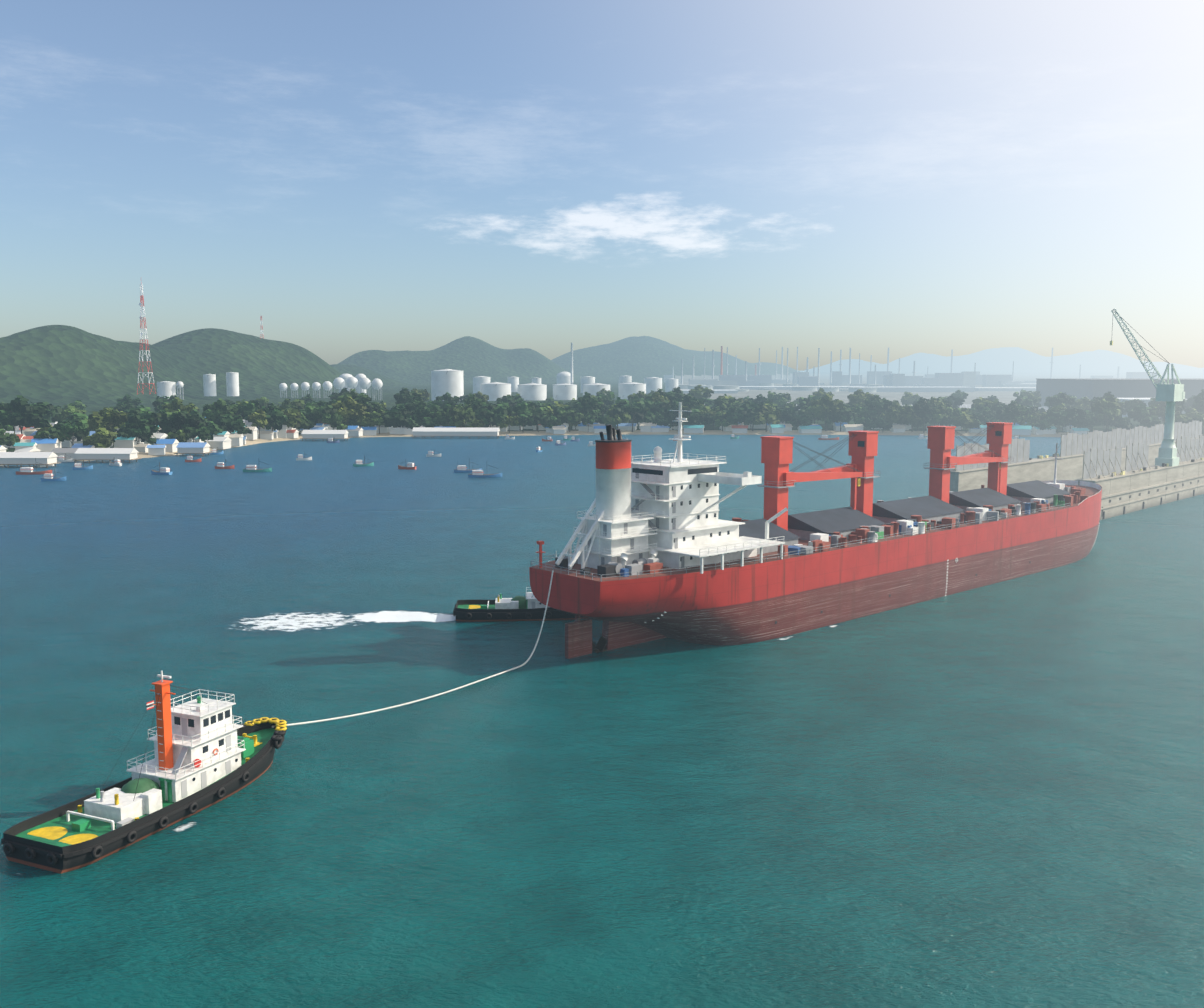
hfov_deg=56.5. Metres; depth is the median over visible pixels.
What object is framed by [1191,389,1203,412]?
shore tree
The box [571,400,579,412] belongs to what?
shore tree
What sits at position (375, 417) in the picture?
shore tree
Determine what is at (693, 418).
shore tree
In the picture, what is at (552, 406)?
shore tree
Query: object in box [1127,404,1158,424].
shore tree
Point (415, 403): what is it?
shore tree
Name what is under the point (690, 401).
shore tree
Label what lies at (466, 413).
shore tree
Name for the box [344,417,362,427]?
shore tree
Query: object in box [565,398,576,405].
shore tree
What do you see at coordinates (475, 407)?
shore tree
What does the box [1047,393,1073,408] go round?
shore tree
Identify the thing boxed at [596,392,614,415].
shore tree
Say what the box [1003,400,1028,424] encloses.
shore tree
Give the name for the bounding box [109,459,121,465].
fishing boat
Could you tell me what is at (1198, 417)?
shore tree
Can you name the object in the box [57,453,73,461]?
fishing boat
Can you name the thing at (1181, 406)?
shore tree
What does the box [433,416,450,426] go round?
shore tree
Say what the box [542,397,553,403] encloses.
shore tree
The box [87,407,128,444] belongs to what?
shore tree
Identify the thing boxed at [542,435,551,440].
fishing boat
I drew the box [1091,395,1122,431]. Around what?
shore tree
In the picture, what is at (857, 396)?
shore tree
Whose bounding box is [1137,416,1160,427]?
shore tree
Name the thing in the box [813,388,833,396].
shore tree
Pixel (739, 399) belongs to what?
shore tree
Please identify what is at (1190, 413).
shore tree
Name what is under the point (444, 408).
shore tree
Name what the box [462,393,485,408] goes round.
shore tree
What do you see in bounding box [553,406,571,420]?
shore tree
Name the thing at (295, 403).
shore tree
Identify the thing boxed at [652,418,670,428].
shore tree
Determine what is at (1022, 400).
shore tree
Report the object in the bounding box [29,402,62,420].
shore tree
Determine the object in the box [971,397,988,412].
shore tree
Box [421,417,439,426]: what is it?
shore tree
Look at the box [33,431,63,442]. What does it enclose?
shore tree
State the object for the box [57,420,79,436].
shore tree
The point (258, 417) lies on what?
shore tree
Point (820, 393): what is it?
shore tree
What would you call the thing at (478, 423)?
shore tree
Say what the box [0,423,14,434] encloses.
shore tree
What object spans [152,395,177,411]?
shore tree
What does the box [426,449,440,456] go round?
fishing boat
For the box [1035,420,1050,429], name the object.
shore tree
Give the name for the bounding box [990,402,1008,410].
shore tree
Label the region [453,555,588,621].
push tug boat
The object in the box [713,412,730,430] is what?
shore tree
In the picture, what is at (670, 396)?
shore tree
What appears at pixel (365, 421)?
shore tree
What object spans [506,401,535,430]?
shore tree
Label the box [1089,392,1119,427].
shore tree
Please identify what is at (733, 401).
shore tree
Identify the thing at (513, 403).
shore tree
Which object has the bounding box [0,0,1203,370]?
sky
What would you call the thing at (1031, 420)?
shore tree
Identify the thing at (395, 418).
shore tree
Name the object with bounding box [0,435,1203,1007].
sea water
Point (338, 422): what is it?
shore tree
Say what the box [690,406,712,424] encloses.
shore tree
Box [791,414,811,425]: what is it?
shore tree
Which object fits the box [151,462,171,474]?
fishing boat
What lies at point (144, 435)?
shore tree
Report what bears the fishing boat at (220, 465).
on the sea water
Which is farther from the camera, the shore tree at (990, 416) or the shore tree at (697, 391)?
the shore tree at (697, 391)
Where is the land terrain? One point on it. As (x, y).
(58, 365)
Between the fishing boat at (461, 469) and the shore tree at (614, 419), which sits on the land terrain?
the shore tree at (614, 419)
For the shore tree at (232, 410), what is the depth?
727.12 m
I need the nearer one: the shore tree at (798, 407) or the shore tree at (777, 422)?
the shore tree at (777, 422)
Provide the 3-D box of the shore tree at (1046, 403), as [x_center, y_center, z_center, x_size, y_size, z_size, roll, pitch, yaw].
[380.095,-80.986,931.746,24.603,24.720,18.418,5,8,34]
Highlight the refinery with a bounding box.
[664,346,1156,391]
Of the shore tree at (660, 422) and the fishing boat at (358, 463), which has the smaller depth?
the fishing boat at (358, 463)
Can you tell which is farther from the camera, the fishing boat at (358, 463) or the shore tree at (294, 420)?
the shore tree at (294, 420)
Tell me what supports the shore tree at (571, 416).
on the land terrain
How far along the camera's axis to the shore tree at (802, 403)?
880.07 m
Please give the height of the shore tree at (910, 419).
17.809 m
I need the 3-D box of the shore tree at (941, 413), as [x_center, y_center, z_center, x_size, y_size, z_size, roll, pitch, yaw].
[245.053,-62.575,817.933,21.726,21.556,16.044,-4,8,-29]
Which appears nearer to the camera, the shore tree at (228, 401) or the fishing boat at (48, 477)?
the fishing boat at (48, 477)
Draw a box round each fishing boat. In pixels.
[16,458,51,474]
[41,471,66,480]
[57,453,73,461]
[72,462,92,469]
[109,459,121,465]
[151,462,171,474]
[185,455,201,461]
[210,447,223,454]
[215,459,234,468]
[243,461,271,471]
[296,452,311,460]
[327,438,339,442]
[353,456,373,466]
[398,463,416,469]
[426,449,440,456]
[454,462,481,472]
[468,466,501,477]
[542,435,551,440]
[555,440,565,444]
[730,434,738,438]
[818,433,838,439]
[918,433,927,438]
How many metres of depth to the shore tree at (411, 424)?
801.34 m
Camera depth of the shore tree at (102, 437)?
591.17 m
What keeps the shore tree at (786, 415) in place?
on the land terrain
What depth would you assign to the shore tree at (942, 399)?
857.15 m
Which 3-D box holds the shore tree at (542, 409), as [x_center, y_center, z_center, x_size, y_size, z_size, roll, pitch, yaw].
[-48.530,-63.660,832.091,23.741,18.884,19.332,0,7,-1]
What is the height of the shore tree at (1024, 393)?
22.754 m
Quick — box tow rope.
[272,570,552,727]
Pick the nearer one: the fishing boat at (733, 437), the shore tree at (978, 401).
the fishing boat at (733, 437)
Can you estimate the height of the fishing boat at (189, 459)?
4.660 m
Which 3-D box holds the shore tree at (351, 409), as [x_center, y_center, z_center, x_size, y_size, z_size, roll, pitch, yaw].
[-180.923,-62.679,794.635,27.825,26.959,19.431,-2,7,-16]
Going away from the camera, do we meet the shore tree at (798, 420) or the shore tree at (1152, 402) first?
the shore tree at (798, 420)
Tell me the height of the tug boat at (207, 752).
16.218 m
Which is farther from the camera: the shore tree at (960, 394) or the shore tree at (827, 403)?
the shore tree at (960, 394)
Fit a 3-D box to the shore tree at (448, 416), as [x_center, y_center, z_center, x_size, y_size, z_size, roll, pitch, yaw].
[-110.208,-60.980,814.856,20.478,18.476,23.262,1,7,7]
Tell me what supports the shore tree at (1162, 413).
on the land terrain
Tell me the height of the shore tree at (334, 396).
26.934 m
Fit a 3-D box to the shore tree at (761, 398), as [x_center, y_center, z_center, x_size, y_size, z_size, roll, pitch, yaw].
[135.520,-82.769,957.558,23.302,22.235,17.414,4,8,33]
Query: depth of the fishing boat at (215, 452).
627.49 m
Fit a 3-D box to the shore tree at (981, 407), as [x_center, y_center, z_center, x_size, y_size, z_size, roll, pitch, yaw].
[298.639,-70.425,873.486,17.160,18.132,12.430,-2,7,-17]
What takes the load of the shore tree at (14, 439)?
on the land terrain
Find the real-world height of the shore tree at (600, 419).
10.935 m
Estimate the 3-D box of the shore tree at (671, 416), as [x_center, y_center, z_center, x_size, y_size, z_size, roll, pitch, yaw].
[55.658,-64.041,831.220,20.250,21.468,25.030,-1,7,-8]
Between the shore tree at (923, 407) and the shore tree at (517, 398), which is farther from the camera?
the shore tree at (517, 398)
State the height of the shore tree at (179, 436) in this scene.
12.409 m
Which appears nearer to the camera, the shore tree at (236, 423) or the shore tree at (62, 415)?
the shore tree at (236, 423)
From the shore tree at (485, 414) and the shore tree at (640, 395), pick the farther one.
the shore tree at (640, 395)
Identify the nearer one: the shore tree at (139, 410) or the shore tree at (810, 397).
the shore tree at (139, 410)
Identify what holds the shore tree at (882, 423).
on the land terrain
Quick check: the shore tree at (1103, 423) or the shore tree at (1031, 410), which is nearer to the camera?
the shore tree at (1103, 423)
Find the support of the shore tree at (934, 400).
on the land terrain
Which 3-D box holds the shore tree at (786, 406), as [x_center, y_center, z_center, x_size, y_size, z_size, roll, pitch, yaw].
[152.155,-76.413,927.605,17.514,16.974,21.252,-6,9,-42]
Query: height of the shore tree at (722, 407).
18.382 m
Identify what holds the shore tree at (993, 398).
on the land terrain
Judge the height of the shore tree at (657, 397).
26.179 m
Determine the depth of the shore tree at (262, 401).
983.86 m
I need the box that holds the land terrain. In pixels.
[0,325,1203,460]
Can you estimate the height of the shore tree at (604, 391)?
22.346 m
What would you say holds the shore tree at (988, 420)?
on the land terrain
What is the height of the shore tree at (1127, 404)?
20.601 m
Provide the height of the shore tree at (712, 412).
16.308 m
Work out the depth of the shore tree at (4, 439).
572.82 m
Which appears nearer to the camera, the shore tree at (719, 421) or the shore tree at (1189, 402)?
the shore tree at (719, 421)
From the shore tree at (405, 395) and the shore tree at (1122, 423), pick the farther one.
the shore tree at (405, 395)
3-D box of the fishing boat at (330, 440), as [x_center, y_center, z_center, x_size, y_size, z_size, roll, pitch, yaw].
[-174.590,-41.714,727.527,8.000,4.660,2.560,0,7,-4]
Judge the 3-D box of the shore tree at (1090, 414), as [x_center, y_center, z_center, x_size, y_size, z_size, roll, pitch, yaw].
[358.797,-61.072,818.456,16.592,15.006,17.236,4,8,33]
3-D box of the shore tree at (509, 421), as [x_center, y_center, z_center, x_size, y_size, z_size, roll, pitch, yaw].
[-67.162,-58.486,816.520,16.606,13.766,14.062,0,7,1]
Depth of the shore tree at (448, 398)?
989.69 m
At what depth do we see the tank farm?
1499.89 m
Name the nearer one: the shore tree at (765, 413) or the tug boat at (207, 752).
the tug boat at (207, 752)
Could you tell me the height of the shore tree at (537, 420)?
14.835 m
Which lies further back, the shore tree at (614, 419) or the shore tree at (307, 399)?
the shore tree at (307, 399)
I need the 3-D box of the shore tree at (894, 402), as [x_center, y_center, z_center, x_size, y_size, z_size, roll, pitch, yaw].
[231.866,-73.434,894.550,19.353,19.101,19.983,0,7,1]
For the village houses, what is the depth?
745.14 m
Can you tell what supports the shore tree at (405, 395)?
on the land terrain
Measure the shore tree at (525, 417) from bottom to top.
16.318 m
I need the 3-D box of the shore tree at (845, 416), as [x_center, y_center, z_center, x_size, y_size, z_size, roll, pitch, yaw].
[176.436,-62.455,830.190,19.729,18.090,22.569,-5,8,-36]
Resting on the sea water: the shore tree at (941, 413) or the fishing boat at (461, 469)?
the fishing boat at (461, 469)
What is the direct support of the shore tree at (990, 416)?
on the land terrain
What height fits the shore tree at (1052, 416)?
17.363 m
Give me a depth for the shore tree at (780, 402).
1009.63 m
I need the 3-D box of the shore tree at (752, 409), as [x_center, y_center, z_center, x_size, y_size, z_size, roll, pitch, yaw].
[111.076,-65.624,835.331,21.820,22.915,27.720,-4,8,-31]
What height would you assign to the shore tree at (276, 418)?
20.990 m
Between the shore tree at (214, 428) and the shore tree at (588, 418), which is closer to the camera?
the shore tree at (214, 428)
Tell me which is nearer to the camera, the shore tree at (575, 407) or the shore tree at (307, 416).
the shore tree at (307, 416)
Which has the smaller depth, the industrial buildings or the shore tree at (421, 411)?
the shore tree at (421, 411)
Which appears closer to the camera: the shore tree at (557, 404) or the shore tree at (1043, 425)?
the shore tree at (1043, 425)
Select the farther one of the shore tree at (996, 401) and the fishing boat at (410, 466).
the shore tree at (996, 401)
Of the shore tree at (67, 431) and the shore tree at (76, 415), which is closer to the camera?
the shore tree at (67, 431)
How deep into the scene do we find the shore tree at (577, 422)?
835.00 m
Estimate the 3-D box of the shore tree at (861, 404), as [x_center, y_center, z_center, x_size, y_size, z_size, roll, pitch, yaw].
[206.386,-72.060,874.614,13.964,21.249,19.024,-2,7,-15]
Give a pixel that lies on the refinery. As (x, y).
(803, 381)
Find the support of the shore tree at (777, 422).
on the land terrain
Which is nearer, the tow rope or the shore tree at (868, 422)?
the tow rope
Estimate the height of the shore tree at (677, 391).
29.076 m
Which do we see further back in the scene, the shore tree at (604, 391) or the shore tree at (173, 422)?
the shore tree at (604, 391)
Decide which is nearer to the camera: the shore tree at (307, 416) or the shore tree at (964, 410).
the shore tree at (307, 416)
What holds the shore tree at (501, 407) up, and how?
on the land terrain
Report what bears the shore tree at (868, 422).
on the land terrain
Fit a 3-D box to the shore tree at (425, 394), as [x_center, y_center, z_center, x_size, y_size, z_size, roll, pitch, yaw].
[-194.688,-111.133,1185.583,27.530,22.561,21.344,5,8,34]
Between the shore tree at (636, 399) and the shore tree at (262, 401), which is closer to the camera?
the shore tree at (636, 399)
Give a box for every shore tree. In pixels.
[0,395,49,433]
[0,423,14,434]
[0,429,10,445]
[6,433,19,451]
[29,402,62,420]
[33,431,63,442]
[36,423,52,431]
[46,420,89,445]
[51,403,86,422]
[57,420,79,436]
[62,410,87,421]
[63,400,86,410]
[78,418,90,430]
[82,425,117,447]
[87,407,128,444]
[114,400,133,412]
[116,394,142,408]
[116,411,160,434]
[117,426,156,444]
[128,405,166,424]
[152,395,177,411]
[156,409,191,418]
[159,411,200,434]
[161,397,196,414]
[166,428,188,441]
[180,423,212,441]
[190,409,211,425]
[201,398,238,421]
[205,421,226,435]
[216,415,251,433]
[224,399,234,405]
[234,399,254,416]
[236,401,261,419]
[247,408,268,438]
[255,397,269,407]
[256,403,285,413]
[263,408,288,430]
[277,398,304,410]
[279,407,300,428]
[296,413,315,429]
[300,410,317,423]
[301,394,313,405]
[305,403,342,422]
[313,401,331,407]
[323,415,347,429]
[329,388,347,399]
[332,397,366,424]
[336,388,371,405]
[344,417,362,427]
[355,412,375,426]
[365,402,385,412]
[368,408,386,433]
[379,407,409,427]
[392,404,420,423]
[394,387,420,404]
[403,418,420,428]
[404,396,427,410]
[411,388,429,400]
[414,405,434,419]
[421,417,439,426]
[431,403,451,426]
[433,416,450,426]
[435,392,459,406]
[435,409,462,425]
[449,404,476,427]
[453,419,465,427]
[459,394,468,402]
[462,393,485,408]
[466,419,484,427]
[469,391,488,403]
[471,403,489,418]
[477,408,507,427]
[487,401,519,417]
[497,399,516,407]
[498,415,519,432]
[501,395,525,402]
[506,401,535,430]
[512,410,532,431]
[526,406,550,430]
[530,412,549,431]
[539,402,557,409]
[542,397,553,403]
[542,414,560,428]
[547,406,556,416]
[553,401,571,408]
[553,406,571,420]
[558,408,584,431]
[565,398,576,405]
[567,418,581,429]
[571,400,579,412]
[577,392,602,416]
[577,395,605,407]
[581,412,594,427]
[595,416,609,425]
[596,388,611,395]
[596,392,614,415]
[603,404,630,428]
[611,401,652,431]
[615,397,636,422]
[628,391,647,402]
[630,396,644,403]
[631,408,649,422]
[638,411,655,422]
[644,399,672,414]
[645,388,677,403]
[650,392,670,403]
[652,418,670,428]
[663,387,686,399]
[663,403,691,423]
[673,393,705,409]
[676,407,700,425]
[689,385,713,398]
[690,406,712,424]
[696,413,714,430]
[701,398,715,408]
[705,409,723,429]
[712,403,730,412]
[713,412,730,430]
[714,397,740,408]
[718,394,742,402]
[720,406,750,424]
[740,400,763,430]
[747,394,772,403]
[752,404,780,431]
[763,401,777,409]
[767,391,790,402]
[767,409,779,424]
[773,397,788,406]
[777,402,795,413]
[778,407,794,425]
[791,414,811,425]
[794,398,817,410]
[798,395,824,402]
[798,405,824,423]
[800,399,814,422]
[808,394,843,430]
[812,391,823,397]
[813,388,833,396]
[826,409,858,430]
[847,389,874,407]
[848,405,870,423]
[855,398,868,408]
[863,418,876,428]
[865,394,891,416]
[866,414,880,429]
[874,418,892,429]
[882,403,912,424]
[890,400,900,405]
[900,391,919,404]
[902,408,926,431]
[912,397,937,432]
[926,397,952,407]
[928,397,947,425]
[931,404,950,425]
[940,404,961,425]
[944,395,964,408]
[951,390,967,407]
[952,408,970,412]
[952,412,975,430]
[953,412,978,432]
[970,412,985,422]
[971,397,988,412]
[975,399,999,406]
[975,402,995,411]
[978,407,995,414]
[981,417,998,424]
[985,395,997,400]
[986,414,1003,421]
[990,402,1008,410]
[995,406,1008,421]
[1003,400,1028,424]
[1008,417,1026,425]
[1013,389,1040,400]
[1015,395,1037,406]
[1022,405,1039,414]
[1022,408,1036,415]
[1022,415,1041,426]
[1024,393,1041,406]
[1031,412,1046,420]
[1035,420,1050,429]
[1043,410,1069,432]
[1044,392,1074,408]
[1046,403,1066,428]
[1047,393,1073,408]
[1059,407,1087,428]
[1069,394,1083,405]
[1072,397,1090,410]
[1082,416,1095,427]
[1084,410,1098,429]
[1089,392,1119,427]
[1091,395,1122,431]
[1092,409,1121,431]
[1114,417,1132,429]
[1119,399,1145,422]
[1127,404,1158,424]
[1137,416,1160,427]
[1138,397,1160,416]
[1150,401,1178,417]
[1151,408,1181,421]
[1155,399,1185,411]
[1163,414,1187,424]
[1182,395,1195,410]
[1183,409,1203,418]
[1184,405,1203,413]
[1186,413,1203,424]
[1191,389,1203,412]
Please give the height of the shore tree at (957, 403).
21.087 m
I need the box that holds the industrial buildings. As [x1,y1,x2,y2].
[682,379,1203,417]
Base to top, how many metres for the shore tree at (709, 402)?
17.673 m
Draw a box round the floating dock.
[950,309,1203,519]
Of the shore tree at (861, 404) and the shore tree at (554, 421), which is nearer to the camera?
the shore tree at (554, 421)
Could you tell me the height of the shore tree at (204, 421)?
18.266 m
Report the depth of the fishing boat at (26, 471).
506.35 m
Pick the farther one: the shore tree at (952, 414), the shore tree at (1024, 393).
the shore tree at (1024, 393)
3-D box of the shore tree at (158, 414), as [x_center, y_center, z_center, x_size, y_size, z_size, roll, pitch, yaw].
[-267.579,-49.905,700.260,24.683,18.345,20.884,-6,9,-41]
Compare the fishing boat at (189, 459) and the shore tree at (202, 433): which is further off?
the shore tree at (202, 433)
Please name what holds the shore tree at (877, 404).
on the land terrain
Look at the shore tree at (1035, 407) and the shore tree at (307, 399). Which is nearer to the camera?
the shore tree at (1035, 407)
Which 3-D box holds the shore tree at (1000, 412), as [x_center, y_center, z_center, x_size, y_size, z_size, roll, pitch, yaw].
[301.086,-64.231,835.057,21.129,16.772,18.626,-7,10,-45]
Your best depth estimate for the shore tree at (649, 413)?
837.39 m
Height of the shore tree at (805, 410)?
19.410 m
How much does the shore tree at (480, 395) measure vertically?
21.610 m
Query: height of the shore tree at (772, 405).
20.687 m
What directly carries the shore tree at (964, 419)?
on the land terrain
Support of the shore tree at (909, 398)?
on the land terrain
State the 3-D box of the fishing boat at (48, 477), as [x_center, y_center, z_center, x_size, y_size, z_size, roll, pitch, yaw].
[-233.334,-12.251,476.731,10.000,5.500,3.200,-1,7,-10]
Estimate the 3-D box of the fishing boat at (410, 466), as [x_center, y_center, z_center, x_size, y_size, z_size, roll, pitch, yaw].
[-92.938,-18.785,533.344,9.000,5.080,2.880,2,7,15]
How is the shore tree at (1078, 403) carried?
on the land terrain
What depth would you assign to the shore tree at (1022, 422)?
817.42 m
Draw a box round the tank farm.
[157,343,677,400]
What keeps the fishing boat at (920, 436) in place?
on the sea water
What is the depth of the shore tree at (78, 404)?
937.46 m
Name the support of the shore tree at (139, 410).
on the land terrain
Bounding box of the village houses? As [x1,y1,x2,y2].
[0,417,1089,467]
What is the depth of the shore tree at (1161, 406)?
822.63 m
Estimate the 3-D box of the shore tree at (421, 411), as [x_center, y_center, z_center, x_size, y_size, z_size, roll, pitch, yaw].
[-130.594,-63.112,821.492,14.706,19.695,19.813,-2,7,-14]
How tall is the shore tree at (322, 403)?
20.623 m
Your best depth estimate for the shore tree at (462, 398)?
1208.74 m
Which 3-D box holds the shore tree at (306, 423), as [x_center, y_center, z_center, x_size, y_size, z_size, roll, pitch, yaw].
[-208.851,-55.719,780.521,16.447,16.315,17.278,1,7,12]
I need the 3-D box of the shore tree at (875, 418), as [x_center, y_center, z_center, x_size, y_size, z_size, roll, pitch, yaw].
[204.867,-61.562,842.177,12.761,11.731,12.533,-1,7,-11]
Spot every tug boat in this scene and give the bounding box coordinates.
[1,671,286,873]
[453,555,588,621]
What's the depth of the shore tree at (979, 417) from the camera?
825.05 m
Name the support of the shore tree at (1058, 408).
on the land terrain
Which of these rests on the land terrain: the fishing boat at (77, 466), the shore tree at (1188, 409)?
the shore tree at (1188, 409)
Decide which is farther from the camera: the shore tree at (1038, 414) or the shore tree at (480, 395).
the shore tree at (480, 395)
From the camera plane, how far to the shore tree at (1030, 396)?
1058.48 m
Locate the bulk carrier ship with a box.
[529,402,1101,658]
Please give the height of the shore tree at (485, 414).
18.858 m
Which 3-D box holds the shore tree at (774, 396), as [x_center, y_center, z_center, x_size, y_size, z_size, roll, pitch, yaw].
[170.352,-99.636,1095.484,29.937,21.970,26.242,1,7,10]
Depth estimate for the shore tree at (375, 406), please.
835.33 m
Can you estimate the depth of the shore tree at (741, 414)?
823.64 m
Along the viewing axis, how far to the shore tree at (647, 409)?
853.74 m
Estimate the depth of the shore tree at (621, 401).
858.40 m
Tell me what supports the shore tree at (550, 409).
on the land terrain
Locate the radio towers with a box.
[137,284,263,393]
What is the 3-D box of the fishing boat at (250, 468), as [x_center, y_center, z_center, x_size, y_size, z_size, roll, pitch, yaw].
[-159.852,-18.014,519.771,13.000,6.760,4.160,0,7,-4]
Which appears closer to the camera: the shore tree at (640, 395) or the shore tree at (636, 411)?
the shore tree at (636, 411)
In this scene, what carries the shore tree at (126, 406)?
on the land terrain
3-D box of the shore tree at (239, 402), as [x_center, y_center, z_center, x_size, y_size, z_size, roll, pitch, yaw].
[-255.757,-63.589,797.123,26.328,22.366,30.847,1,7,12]
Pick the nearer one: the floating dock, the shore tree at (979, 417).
the floating dock
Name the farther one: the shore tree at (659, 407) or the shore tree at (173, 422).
the shore tree at (659, 407)
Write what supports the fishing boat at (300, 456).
on the sea water
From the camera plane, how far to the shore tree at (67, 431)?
601.13 m
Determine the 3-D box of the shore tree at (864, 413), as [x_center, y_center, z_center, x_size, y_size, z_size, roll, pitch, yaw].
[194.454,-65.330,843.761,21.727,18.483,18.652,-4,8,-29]
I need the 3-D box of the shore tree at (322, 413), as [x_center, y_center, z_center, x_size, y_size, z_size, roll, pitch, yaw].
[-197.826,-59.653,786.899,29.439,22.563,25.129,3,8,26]
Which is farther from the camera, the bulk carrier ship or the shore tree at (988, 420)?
the shore tree at (988, 420)
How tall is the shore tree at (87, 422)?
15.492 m
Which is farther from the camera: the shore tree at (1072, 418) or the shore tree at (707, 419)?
the shore tree at (707, 419)
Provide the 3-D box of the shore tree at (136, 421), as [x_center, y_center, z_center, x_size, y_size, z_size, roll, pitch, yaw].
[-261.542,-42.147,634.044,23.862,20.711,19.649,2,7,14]
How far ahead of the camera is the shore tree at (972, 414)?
820.92 m
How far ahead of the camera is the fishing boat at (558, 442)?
703.87 m
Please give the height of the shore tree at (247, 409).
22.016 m
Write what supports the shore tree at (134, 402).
on the land terrain
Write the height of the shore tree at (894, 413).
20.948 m
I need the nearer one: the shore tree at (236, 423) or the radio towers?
the shore tree at (236, 423)
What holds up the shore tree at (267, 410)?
on the land terrain
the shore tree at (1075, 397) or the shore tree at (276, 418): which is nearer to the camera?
the shore tree at (276, 418)
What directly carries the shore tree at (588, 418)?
on the land terrain
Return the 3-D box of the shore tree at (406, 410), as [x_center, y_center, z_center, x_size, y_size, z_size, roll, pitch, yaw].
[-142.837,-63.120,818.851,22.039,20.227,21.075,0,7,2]
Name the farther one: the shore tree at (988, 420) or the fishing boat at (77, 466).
the shore tree at (988, 420)
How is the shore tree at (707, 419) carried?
on the land terrain
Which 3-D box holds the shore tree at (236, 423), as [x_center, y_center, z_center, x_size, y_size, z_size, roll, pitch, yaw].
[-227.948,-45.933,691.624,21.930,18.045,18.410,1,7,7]
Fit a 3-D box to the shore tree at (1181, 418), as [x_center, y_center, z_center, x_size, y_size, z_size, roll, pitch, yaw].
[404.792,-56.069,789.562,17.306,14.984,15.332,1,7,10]
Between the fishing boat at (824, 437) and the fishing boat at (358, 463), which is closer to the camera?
the fishing boat at (358, 463)
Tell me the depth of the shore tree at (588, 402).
833.93 m
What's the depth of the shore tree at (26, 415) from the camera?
626.51 m
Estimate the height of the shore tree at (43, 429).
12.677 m
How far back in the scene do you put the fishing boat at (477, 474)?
491.85 m
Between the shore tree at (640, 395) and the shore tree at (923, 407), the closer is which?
the shore tree at (923, 407)
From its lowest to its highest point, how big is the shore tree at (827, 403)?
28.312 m
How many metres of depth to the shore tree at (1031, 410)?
846.65 m
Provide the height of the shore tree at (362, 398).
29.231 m
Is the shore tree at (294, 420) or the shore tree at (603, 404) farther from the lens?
the shore tree at (603, 404)
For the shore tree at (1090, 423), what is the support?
on the land terrain
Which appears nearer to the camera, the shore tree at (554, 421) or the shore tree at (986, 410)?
the shore tree at (554, 421)
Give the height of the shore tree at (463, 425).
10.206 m
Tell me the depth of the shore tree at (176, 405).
721.14 m

